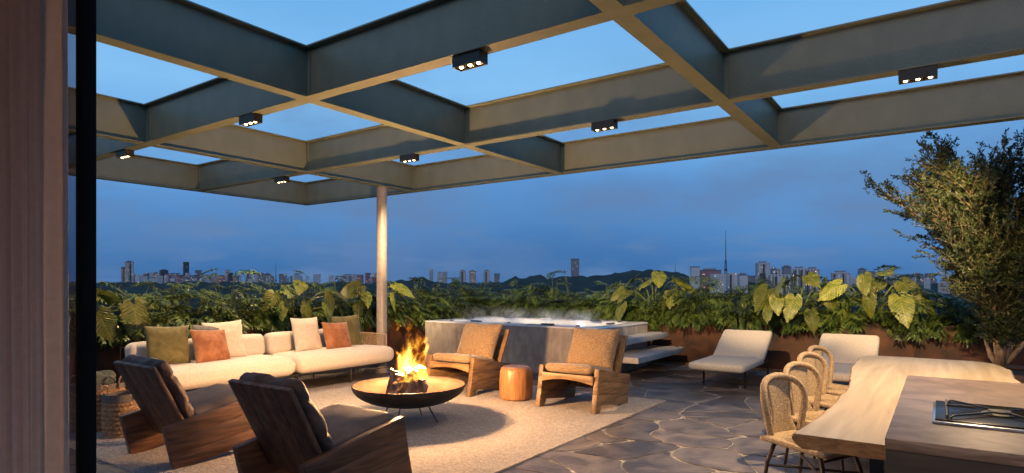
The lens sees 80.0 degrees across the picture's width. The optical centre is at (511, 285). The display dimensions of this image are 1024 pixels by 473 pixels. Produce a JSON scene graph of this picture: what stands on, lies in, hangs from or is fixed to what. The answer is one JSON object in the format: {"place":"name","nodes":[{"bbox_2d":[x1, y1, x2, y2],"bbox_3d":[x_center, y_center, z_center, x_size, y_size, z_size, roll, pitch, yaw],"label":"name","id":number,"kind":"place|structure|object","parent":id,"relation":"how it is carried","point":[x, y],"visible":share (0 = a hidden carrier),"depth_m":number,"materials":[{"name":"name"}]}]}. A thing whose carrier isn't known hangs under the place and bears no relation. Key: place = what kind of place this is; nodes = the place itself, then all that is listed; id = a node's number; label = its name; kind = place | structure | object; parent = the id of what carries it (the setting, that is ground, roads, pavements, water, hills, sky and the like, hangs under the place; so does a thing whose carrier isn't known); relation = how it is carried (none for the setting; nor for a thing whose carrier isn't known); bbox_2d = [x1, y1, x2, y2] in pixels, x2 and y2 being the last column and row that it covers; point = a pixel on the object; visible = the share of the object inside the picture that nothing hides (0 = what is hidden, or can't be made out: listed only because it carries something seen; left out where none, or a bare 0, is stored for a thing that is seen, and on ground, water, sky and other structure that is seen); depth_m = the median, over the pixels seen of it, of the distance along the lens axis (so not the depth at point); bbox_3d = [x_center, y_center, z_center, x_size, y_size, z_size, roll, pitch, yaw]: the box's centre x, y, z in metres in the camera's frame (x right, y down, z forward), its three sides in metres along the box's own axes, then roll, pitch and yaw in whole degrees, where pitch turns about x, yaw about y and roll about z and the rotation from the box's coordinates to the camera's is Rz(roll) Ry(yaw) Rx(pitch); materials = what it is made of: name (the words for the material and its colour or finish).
{"place":"outdoors","nodes":[
{"label":"outdoors","id":0,"kind":"place"},
{"bbox_2d":[69,358,885,472],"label":"floor","id":1,"kind":"structure","parent":0,"point":[715,423],"depth_m":6.55,"materials":[{"name":"stone"}]},
{"bbox_2d":[120,329,394,391],"bbox_3d":[-3.579,1.171,9.373,1.058,0.857,4.023,0,0,35],"label":"sofa","id":2,"kind":"object","parent":1,"relation":"on","point":[283,358],"visible":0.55,"depth_m":9.23,"materials":[{"name":"beige fabric"}]},
{"bbox_2d":[144,325,190,363],"bbox_3d":[-4.591,0.803,8.144,0.190,0.540,0.560,-18,-13,37],"label":"pillow","id":3,"kind":"object","parent":2,"relation":"on","point":[169,345],"visible":0.94,"depth_m":8.09,"materials":[{"name":"green fabric"}]},
{"bbox_2d":[190,329,230,362],"bbox_3d":[-4.200,0.840,8.509,0.195,0.480,0.560,-22,-12,22],"label":"pillow","id":4,"kind":"object","parent":2,"relation":"on","point":[210,345],"visible":1,"depth_m":8.41,"materials":[{"name":"orange fabric"}]},
{"bbox_2d":[202,320,246,356],"bbox_3d":[-4.185,0.794,8.888,0.189,0.560,0.580,-18,-9,38],"label":"pillow","id":5,"kind":"object","parent":2,"relation":"on","point":[234,338],"visible":0.59,"depth_m":8.92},
{"bbox_2d":[290,317,321,351],"bbox_3d":[-3.356,0.794,9.970,0.190,0.560,0.560,-17,-9,28],"label":"pillow","id":6,"kind":"object","parent":2,"relation":"on","point":[306,334],"visible":1,"depth_m":9.87,"materials":[{"name":"fabric"}]},
{"bbox_2d":[321,322,351,348],"bbox_3d":[-2.947,0.841,10.276,0.187,0.470,0.560,-21,-12,29],"label":"pillow","id":7,"kind":"object","parent":2,"relation":"on","point":[336,335],"visible":1,"depth_m":10.17,"materials":[{"name":"orange fabric"}]},
{"bbox_2d":[331,314,362,344],"bbox_3d":[-2.888,0.796,10.715,0.192,0.550,0.560,-16,-8,40],"label":"pillow","id":8,"kind":"object","parent":2,"relation":"on","point":[353,325],"visible":0.61,"depth_m":10.72,"materials":[{"name":"green fabric"}]},
{"bbox_2d":[69,311,478,396],"bbox_3d":[-4.037,1.125,11.531,1.150,0.951,12.350,0,0,35],"label":"planter","id":9,"kind":"object","parent":1,"relation":"on","point":[406,342],"visible":0.08,"depth_m":12.80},
{"bbox_2d":[69,295,133,354],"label":"philodendron","id":10,"kind":"object","parent":9,"relation":"in","point":[104,341],"visible":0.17,"depth_m":8.11,"materials":[{"name":"green plant"}]},
{"bbox_2d":[69,288,155,342],"bbox_3d":[-5.561,0.446,8.293,0.667,0.817,1.771,0,0,12],"label":"elephant ear plant","id":11,"kind":"object","parent":9,"relation":"in","point":[106,327],"visible":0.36,"depth_m":8.42,"materials":[{"name":"green plant"}]},
{"bbox_2d":[69,281,156,355],"bbox_3d":[-5.810,0.476,8.733,0.854,1.085,1.456,0,0,35],"label":"philodendron","id":12,"kind":"object","parent":9,"relation":"in","point":[116,293],"visible":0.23,"depth_m":8.87,"materials":[{"name":"green plant"}]},
{"bbox_2d":[96,282,193,318],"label":"philodendron","id":13,"kind":"object","parent":9,"relation":"in","point":[158,303],"visible":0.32,"depth_m":9.19,"materials":[{"name":"green plant"}]},
{"bbox_2d":[114,295,180,345],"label":"philodendron","id":14,"kind":"object","parent":9,"relation":"in","point":[120,335],"visible":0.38,"depth_m":8.52,"materials":[{"name":"green plant"}]},
{"bbox_2d":[132,280,207,326],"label":"philodendron","id":15,"kind":"object","parent":9,"relation":"in","point":[177,286],"visible":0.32,"depth_m":9.47,"materials":[{"name":"green plant"}]},
{"bbox_2d":[141,287,209,338],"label":"philodendron","id":16,"kind":"object","parent":9,"relation":"in","point":[163,323],"visible":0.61,"depth_m":9.09,"materials":[{"name":"green plant"}]},
{"bbox_2d":[147,291,240,337],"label":"philodendron","id":17,"kind":"object","parent":9,"relation":"in","point":[176,296],"visible":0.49,"depth_m":9.58,"materials":[{"name":"green plant"}]},
{"bbox_2d":[153,284,235,324],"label":"philodendron","id":18,"kind":"object","parent":9,"relation":"in","point":[212,295],"visible":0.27,"depth_m":9.96,"materials":[{"name":"green plant"}]},
{"bbox_2d":[177,268,273,331],"bbox_3d":[-4.734,0.316,10.373,1.246,1.237,1.849,0,0,35],"label":"philodendron","id":19,"kind":"object","parent":9,"relation":"in","point":[241,292],"visible":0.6,"depth_m":10.30,"materials":[{"name":"green plant"}]},
{"bbox_2d":[187,288,270,333],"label":"philodendron","id":20,"kind":"object","parent":9,"relation":"in","point":[252,312],"visible":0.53,"depth_m":10.14,"materials":[{"name":"green plant"}]},
{"bbox_2d":[233,299,291,334],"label":"philodendron","id":21,"kind":"object","parent":9,"relation":"in","point":[270,321],"visible":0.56,"depth_m":10.35,"materials":[{"name":"green plant"}]},
{"bbox_2d":[255,299,300,334],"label":"philodendron","id":22,"kind":"object","parent":9,"relation":"in","point":[288,317],"visible":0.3,"depth_m":10.56,"materials":[{"name":"green plant"}]},
{"bbox_2d":[260,279,347,322],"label":"elephant ear plant","id":23,"kind":"object","parent":9,"relation":"in","point":[299,286],"visible":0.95,"depth_m":10.74,"materials":[{"name":"green plant"}]},
{"bbox_2d":[280,270,345,325],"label":"philodendron","id":24,"kind":"object","parent":9,"relation":"in","point":[314,284],"visible":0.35,"depth_m":11.66,"materials":[{"name":"green plant"}]},
{"bbox_2d":[290,285,341,328],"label":"philodendron","id":25,"kind":"object","parent":9,"relation":"in","point":[318,314],"visible":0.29,"depth_m":11.25,"materials":[{"name":"green plant"}]},
{"bbox_2d":[317,290,376,331],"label":"philodendron","id":26,"kind":"object","parent":9,"relation":"in","point":[367,316],"visible":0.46,"depth_m":11.98,"materials":[{"name":"green plant"}]},
{"bbox_2d":[340,280,413,319],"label":"elephant ear plant","id":27,"kind":"object","parent":9,"relation":"in","point":[350,287],"visible":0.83,"depth_m":12.01,"materials":[{"name":"green plant"}]},
{"bbox_2d":[372,292,417,330],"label":"philodendron","id":28,"kind":"object","parent":9,"relation":"in","point":[401,321],"visible":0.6,"depth_m":12.88,"materials":[{"name":"green plant"}]},
{"bbox_2d":[387,292,435,330],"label":"philodendron","id":29,"kind":"object","parent":9,"relation":"in","point":[421,319],"visible":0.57,"depth_m":13.30,"materials":[{"name":"green plant"}]},
{"bbox_2d":[414,291,457,319],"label":"philodendron","id":30,"kind":"object","parent":9,"relation":"in","point":[437,311],"visible":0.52,"depth_m":14.05,"materials":[{"name":"green plant"}]},
{"bbox_2d":[436,292,474,318],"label":"philodendron","id":31,"kind":"object","parent":9,"relation":"in","point":[460,313],"visible":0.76,"depth_m":14.44,"materials":[{"name":"green plant"}]},
{"bbox_2d":[447,277,482,311],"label":"philodendron","id":32,"kind":"object","parent":9,"relation":"in","point":[462,290],"visible":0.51,"depth_m":15.11,"materials":[{"name":"green plant"}]},
{"bbox_2d":[450,287,486,316],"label":"philodendron","id":33,"kind":"object","parent":9,"relation":"in","point":[468,309],"visible":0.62,"depth_m":14.89,"materials":[{"name":"green plant"}]},
{"bbox_2d":[69,289,978,331],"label":"undergrowth","id":34,"kind":"object","parent":9,"relation":"in","point":[223,317],"visible":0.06,"depth_m":11.12,"materials":[{"name":"green plant"}]},
{"bbox_2d":[69,373,665,472],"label":"rug","id":35,"kind":"object","parent":1,"relation":"on","point":[486,431],"visible":0.47,"depth_m":6.62,"materials":[{"name":"fabric"}]},
{"bbox_2d":[69,375,126,432],"bbox_3d":[-4.613,1.292,6.799,0.557,0.589,0.558,0,0,35],"label":"basket","id":36,"kind":"object","parent":35,"relation":"on","point":[120,385],"visible":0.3,"depth_m":6.59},
{"bbox_2d":[96,370,115,385],"bbox_3d":[-4.601,1.073,6.801,0.291,0.255,0.504,0,0,-5],"label":"throw","id":37,"kind":"object","parent":36,"relation":"in","point":[105,377],"visible":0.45,"depth_m":6.79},
{"bbox_2d":[99,385,139,438],"bbox_3d":[-4.148,1.322,6.486,0.397,0.529,0.385,0,0,35],"label":"basket","id":38,"kind":"object","parent":35,"relation":"on","point":[115,404],"visible":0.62,"depth_m":6.33,"materials":[{"name":"wicker"}]},
{"bbox_2d":[113,354,255,468],"bbox_3d":[-3.040,1.110,5.837,0.880,0.951,1.111,0,0,35],"label":"armchair","id":39,"kind":"object","parent":35,"relation":"on","point":[190,427],"visible":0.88,"depth_m":5.53,"materials":[{"name":"brown wood"}]},
{"bbox_2d":[228,372,411,472],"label":"armchair","id":40,"kind":"object","parent":35,"relation":"on","point":[295,429],"visible":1,"depth_m":4.49,"materials":[{"name":"brown wood"}]},
{"bbox_2d":[351,376,464,422],"bbox_3d":[-1.204,1.371,7.133,1.314,0.438,1.314,0,0,35],"label":"fire bowl","id":41,"kind":"object","parent":35,"relation":"on","point":[440,390],"visible":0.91,"depth_m":6.75,"materials":[{"name":"black metal"}]},
{"bbox_2d":[388,373,406,393],"bbox_3d":[-1.266,1.177,7.025,0.241,0.343,0.286,3,-11,36],"label":"fire log","id":42,"kind":"object","parent":41,"relation":"in","point":[399,385],"visible":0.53,"depth_m":6.95,"materials":[{"name":"brown wood"}]},
{"bbox_2d":[408,379,426,393],"bbox_3d":[-1.056,1.181,6.893,0.241,0.251,0.145,0,0,11],"label":"fire log","id":43,"kind":"object","parent":41,"relation":"in","point":[417,386],"visible":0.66,"depth_m":6.86,"materials":[{"name":"brown wood"}]},
{"bbox_2d":[426,322,510,396],"bbox_3d":[-0.643,1.089,9.361,0.880,0.993,1.111,0,0,35],"label":"armchair","id":44,"kind":"object","parent":35,"relation":"on","point":[477,357],"visible":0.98,"depth_m":9.27,"materials":[{"name":"brown wood"}]},
{"bbox_2d":[499,364,532,400],"bbox_3d":[0.056,1.357,8.546,0.468,0.458,0.469,0,0,35],"label":"stool","id":45,"kind":"object","parent":35,"relation":"on","point":[515,382],"visible":1,"depth_m":8.36,"materials":[{"name":"brown wood"}]},
{"bbox_2d":[535,327,629,413],"bbox_3d":[0.983,1.089,8.196,0.880,0.993,1.111,0,0,35],"label":"armchair","id":46,"kind":"object","parent":35,"relation":"on","point":[595,359],"visible":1,"depth_m":8.13,"materials":[{"name":"brown wood"}]},
{"bbox_2d":[375,185,388,372],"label":"column","id":47,"kind":"structure","parent":1,"relation":"on","point":[381,259],"depth_m":11.17,"materials":[{"name":"metal"}]},
{"bbox_2d":[425,316,647,372],"bbox_3d":[0.451,1.153,12.507,4.044,0.893,2.184,0,0,35],"label":"hot tub","id":48,"kind":"object","parent":1,"relation":"on","point":[533,343],"visible":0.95,"depth_m":11.53,"materials":[{"name":"stone"}]},
{"bbox_2d":[626,331,668,344],"bbox_3d":[2.346,0.985,11.392,0.357,0.100,2.250,0,0,35],"label":"stone step","id":49,"kind":"object","parent":48,"relation":"attached to","point":[641,337],"visible":0.56,"depth_m":11.40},
{"bbox_2d":[623,345,683,363],"bbox_3d":[2.477,1.265,11.300,0.677,0.100,2.250,0,0,35],"label":"stone step","id":50,"kind":"object","parent":48,"relation":"attached to","point":[643,354],"visible":0.76,"depth_m":11.05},
{"bbox_2d":[688,329,772,387],"bbox_3d":[3.676,1.198,10.123,0.851,0.804,2.102,0,0,35],"label":"sun lounger","id":51,"kind":"object","parent":1,"relation":"on","point":[739,351],"visible":1,"depth_m":10.28,"materials":[{"name":"fabric"}]},
{"bbox_2d":[487,311,1023,371],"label":"planter","id":52,"kind":"object","parent":1,"relation":"on","point":[783,351],"visible":0.25,"depth_m":11.21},
{"bbox_2d":[477,291,518,316],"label":"philodendron","id":53,"kind":"object","parent":52,"relation":"in","point":[493,312],"visible":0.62,"depth_m":15.09,"materials":[{"name":"green plant"}]},
{"bbox_2d":[491,288,535,316],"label":"philodendron","id":54,"kind":"object","parent":52,"relation":"in","point":[506,311],"visible":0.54,"depth_m":14.82,"materials":[{"name":"green plant"}]},
{"bbox_2d":[508,294,553,317],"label":"philodendron","id":55,"kind":"object","parent":52,"relation":"in","point":[525,311],"visible":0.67,"depth_m":14.48,"materials":[{"name":"green plant"}]},
{"bbox_2d":[529,298,567,318],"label":"philodendron","id":56,"kind":"object","parent":52,"relation":"in","point":[544,312],"visible":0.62,"depth_m":14.21,"materials":[{"name":"green plant"}]},
{"bbox_2d":[524,272,573,317],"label":"philodendron","id":57,"kind":"object","parent":52,"relation":"in","point":[548,293],"visible":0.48,"depth_m":14.60,"materials":[{"name":"green plant"}]},
{"bbox_2d":[526,270,607,318],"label":"philodendron","id":58,"kind":"object","parent":52,"relation":"in","point":[557,289],"visible":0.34,"depth_m":14.41,"materials":[{"name":"green plant"}]},
{"bbox_2d":[547,291,593,318],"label":"philodendron","id":59,"kind":"object","parent":52,"relation":"in","point":[563,311],"visible":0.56,"depth_m":13.89,"materials":[{"name":"green plant"}]},
{"bbox_2d":[556,294,606,319],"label":"philodendron","id":60,"kind":"object","parent":52,"relation":"in","point":[582,308],"visible":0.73,"depth_m":13.53,"materials":[{"name":"green plant"}]},
{"bbox_2d":[584,293,632,319],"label":"philodendron","id":61,"kind":"object","parent":52,"relation":"in","point":[598,309],"visible":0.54,"depth_m":13.39,"materials":[{"name":"green plant"}]},
{"bbox_2d":[597,290,661,321],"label":"philodendron","id":62,"kind":"object","parent":52,"relation":"in","point":[629,298],"visible":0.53,"depth_m":13.02,"materials":[{"name":"green plant"}]},
{"bbox_2d":[611,293,669,329],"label":"philodendron","id":63,"kind":"object","parent":52,"relation":"in","point":[640,314],"visible":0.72,"depth_m":12.76,"materials":[{"name":"green plant"}]},
{"bbox_2d":[610,270,697,320],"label":"elephant ear plant","id":64,"kind":"object","parent":52,"relation":"in","point":[620,294],"visible":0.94,"depth_m":12.60,"materials":[{"name":"green plant"}]},
{"bbox_2d":[640,291,692,331],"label":"philodendron","id":65,"kind":"object","parent":52,"relation":"in","point":[669,322],"visible":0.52,"depth_m":12.56,"materials":[{"name":"green plant"}]},
{"bbox_2d":[656,290,714,332],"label":"philodendron","id":66,"kind":"object","parent":52,"relation":"in","point":[682,319],"visible":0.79,"depth_m":12.17,"materials":[{"name":"green plant"}]},
{"bbox_2d":[672,276,732,320],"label":"philodendron","id":67,"kind":"object","parent":52,"relation":"in","point":[704,290],"visible":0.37,"depth_m":12.41,"materials":[{"name":"green plant"}]},
{"bbox_2d":[683,292,746,329],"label":"philodendron","id":68,"kind":"object","parent":52,"relation":"in","point":[712,301],"visible":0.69,"depth_m":12.03,"materials":[{"name":"green plant"}]},
{"bbox_2d":[697,277,756,331],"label":"philodendron","id":69,"kind":"object","parent":52,"relation":"in","point":[716,283],"visible":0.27,"depth_m":12.07,"materials":[{"name":"green plant"}]},
{"bbox_2d":[703,292,759,329],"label":"philodendron","id":70,"kind":"object","parent":52,"relation":"in","point":[732,320],"visible":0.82,"depth_m":11.71,"materials":[{"name":"green plant"}]},
{"bbox_2d":[721,276,786,326],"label":"philodendron","id":71,"kind":"object","parent":52,"relation":"in","point":[758,283],"visible":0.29,"depth_m":11.97,"materials":[{"name":"green plant"}]},
{"bbox_2d":[737,292,784,330],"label":"philodendron","id":72,"kind":"object","parent":52,"relation":"in","point":[744,304],"visible":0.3,"depth_m":11.59,"materials":[{"name":"green plant"}]},
{"bbox_2d":[752,296,822,334],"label":"philodendron","id":73,"kind":"object","parent":52,"relation":"in","point":[775,317],"visible":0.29,"depth_m":11.22,"materials":[{"name":"green plant"}]},
{"bbox_2d":[753,272,861,332],"bbox_3d":[5.371,0.300,10.975,1.950,1.097,0.666,0,0,15],"label":"elephant ear plant","id":74,"kind":"object","parent":52,"relation":"in","point":[775,300],"visible":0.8,"depth_m":10.87,"materials":[{"name":"green plant"}]},
{"bbox_2d":[779,285,848,335],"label":"philodendron","id":75,"kind":"object","parent":52,"relation":"in","point":[801,324],"visible":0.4,"depth_m":10.90,"materials":[{"name":"green plant"}]},
{"bbox_2d":[777,274,854,334],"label":"philodendron","id":76,"kind":"object","parent":52,"relation":"in","point":[798,286],"visible":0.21,"depth_m":11.49,"materials":[{"name":"green plant"}]},
{"bbox_2d":[804,294,870,336],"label":"philodendron","id":77,"kind":"object","parent":52,"relation":"in","point":[829,320],"visible":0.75,"depth_m":10.66,"materials":[{"name":"green plant"}]},
{"bbox_2d":[814,265,902,324],"bbox_3d":[6.270,0.252,10.974,1.804,1.237,1.332,0,0,35],"label":"philodendron","id":78,"kind":"object","parent":52,"relation":"in","point":[885,279],"visible":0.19,"depth_m":10.70,"materials":[{"name":"green plant"}]},
{"bbox_2d":[840,296,914,337],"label":"philodendron","id":79,"kind":"object","parent":52,"relation":"in","point":[881,318],"visible":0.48,"depth_m":10.38,"materials":[{"name":"green plant"}]},
{"bbox_2d":[818,267,946,327],"bbox_3d":[6.258,0.201,10.285,1.965,1.012,0.692,0,0,24],"label":"elephant ear plant","id":80,"kind":"object","parent":52,"relation":"in","point":[866,283],"visible":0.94,"depth_m":10.26,"materials":[{"name":"green plant"}]},
{"bbox_2d":[875,289,960,344],"bbox_3d":[6.723,0.519,10.196,1.305,0.912,0.918,0,0,35],"label":"philodendron","id":81,"kind":"object","parent":52,"relation":"in","point":[917,322],"visible":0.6,"depth_m":10.00,"materials":[{"name":"green plant"}]},
{"bbox_2d":[886,275,980,341],"bbox_3d":[7.056,0.389,10.321,1.793,1.142,1.271,0,0,35],"label":"philodendron","id":82,"kind":"object","parent":52,"relation":"in","point":[949,308],"visible":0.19,"depth_m":9.93,"materials":[{"name":"green plant"}]},
{"bbox_2d":[917,292,979,347],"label":"philodendron","id":83,"kind":"object","parent":52,"relation":"in","point":[931,325],"visible":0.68,"depth_m":9.85,"materials":[{"name":"green plant"}]},
{"bbox_2d":[937,308,979,344],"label":"philodendron","id":84,"kind":"object","parent":52,"relation":"in","point":[964,335],"visible":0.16,"depth_m":9.76,"materials":[{"name":"green plant"}]},
{"bbox_2d":[950,299,1023,342],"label":"philodendron","id":85,"kind":"object","parent":52,"relation":"in","point":[972,307],"visible":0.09,"depth_m":9.69,"materials":[{"name":"green plant"}]},
{"bbox_2d":[760,372,862,472],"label":"rope chair","id":86,"kind":"object","parent":1,"relation":"on","point":[781,428],"visible":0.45,"depth_m":4.76,"materials":[{"name":"fabric"}]},
{"bbox_2d":[783,361,844,469],"bbox_3d":[2.734,1.147,5.322,0.528,0.909,0.635,0,0,-31],"label":"rope chair","id":87,"kind":"object","parent":1,"relation":"on","point":[798,369],"visible":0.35,"depth_m":5.54,"materials":[{"name":"fabric"}]},
{"bbox_2d":[797,351,838,410],"bbox_3d":[3.247,1.147,6.158,0.528,0.909,0.635,0,0,-34],"label":"rope chair","id":88,"kind":"object","parent":1,"relation":"on","point":[826,400],"visible":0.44,"depth_m":6.38,"materials":[{"name":"fabric"}]},
{"bbox_2d":[807,345,847,408],"bbox_3d":[3.684,1.147,6.853,0.528,0.909,0.635,0,0,-36],"label":"rope chair","id":89,"kind":"object","parent":1,"relation":"on","point":[836,389],"visible":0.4,"depth_m":7.08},
{"bbox_2d":[819,333,879,382],"bbox_3d":[4.987,1.198,9.204,0.852,0.804,2.101,0,0,35],"label":"sun lounger","id":90,"kind":"object","parent":1,"relation":"on","point":[847,351],"visible":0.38,"depth_m":9.58,"materials":[{"name":"fabric"}]},
{"bbox_2d":[792,356,1020,472],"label":"dining table","id":91,"kind":"object","parent":1,"relation":"on","point":[855,419],"visible":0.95,"depth_m":4.43,"materials":[{"name":"beige wood"}]},
{"bbox_2d":[69,269,973,324],"bbox_3d":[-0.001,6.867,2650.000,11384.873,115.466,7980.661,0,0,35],"label":"hill","id":92,"kind":"structure","parent":0,"point":[579,284],"depth_m":1586.95,"materials":[{"name":"plant"}]},
{"bbox_2d":[68,0,1023,283],"label":"sky","id":93,"kind":"structure","parent":0,"point":[807,206],"materials":[{"name":"blue"}]},
{"bbox_2d":[885,375,1023,472],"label":"kitchen island","id":94,"kind":"structure","parent":0,"point":[917,440],"depth_m":2.75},
{"bbox_2d":[932,399,1023,432],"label":"gas hob","id":95,"kind":"object","parent":94,"relation":"on","point":[979,416],"visible":1,"depth_m":3.04,"materials":[{"name":"metal"}]},
{"bbox_2d":[1006,365,1023,382],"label":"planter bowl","id":96,"kind":"object","parent":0,"point":[1017,371],"visible":0.06,"depth_m":7.98,"materials":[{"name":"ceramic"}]},
{"bbox_2d":[859,128,1023,367],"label":"olive tree","id":97,"kind":"object","parent":96,"relation":"in","point":[973,223],"visible":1,"depth_m":7.75,"materials":[{"name":"green plant"}]},
{"label":"ground","id":98,"kind":"structure","parent":0,"visible":0},
{"bbox_2d":[768,274,791,296],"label":"tower block","id":99,"kind":"structure","parent":98,"relation":"on","point":[775,279],"depth_m":1332.31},
{"bbox_2d":[792,266,805,293],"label":"tower block","id":100,"kind":"structure","parent":98,"relation":"on","point":[800,271],"depth_m":1489.40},
{"bbox_3d":[-0.875,-1.885,-1.249,12.000,0.930,4.950,0,0,35],"label":"door header","id":101,"kind":"object","parent":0,"visible":0},
{"bbox_2d":[0,0,68,472],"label":"curtain","id":102,"kind":"object","parent":101,"relation":"hanging from","point":[34,342],"visible":1,"depth_m":1.78,"materials":[{"name":"fabric"}]},
{"bbox_2d":[76,0,95,472],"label":"sliding door","id":103,"kind":"structure","parent":101,"relation":"attached to","point":[85,236],"depth_m":1.89,"materials":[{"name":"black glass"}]},
{"bbox_2d":[68,0,1023,205],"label":"pergola","id":104,"kind":"object","parent":101,"relation":"attached to","point":[358,71],"visible":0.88,"depth_m":6.72,"materials":[{"name":"paint"}]},
{"bbox_2d":[239,113,262,126],"bbox_3d":[-2.812,-1.781,6.563,0.275,0.090,0.105,0,0,35],"label":"downlight","id":105,"kind":"object","parent":104,"relation":"attached to","point":[250,119],"visible":1,"depth_m":6.52,"materials":[{"name":"black metal"}]},
{"bbox_2d":[452,49,487,71],"bbox_3d":[-0.334,-1.781,4.838,0.275,0.090,0.105,0,0,35],"label":"downlight","id":106,"kind":"object","parent":104,"relation":"attached to","point":[470,60],"visible":1,"depth_m":4.80,"materials":[{"name":"black metal"}]},
{"bbox_2d":[591,119,617,131],"bbox_3d":[1.030,-1.781,6.801,0.275,0.090,0.105,0,0,35],"label":"downlight","id":107,"kind":"object","parent":104,"relation":"attached to","point":[604,125],"visible":1,"depth_m":6.76,"materials":[{"name":"black metal"}]},
{"bbox_2d":[898,65,937,84],"bbox_3d":[3.436,-1.781,5.163,0.275,0.090,0.105,0,0,35],"label":"downlight","id":108,"kind":"object","parent":104,"relation":"attached to","point":[918,74],"visible":1,"depth_m":5.13,"materials":[{"name":"black metal"}]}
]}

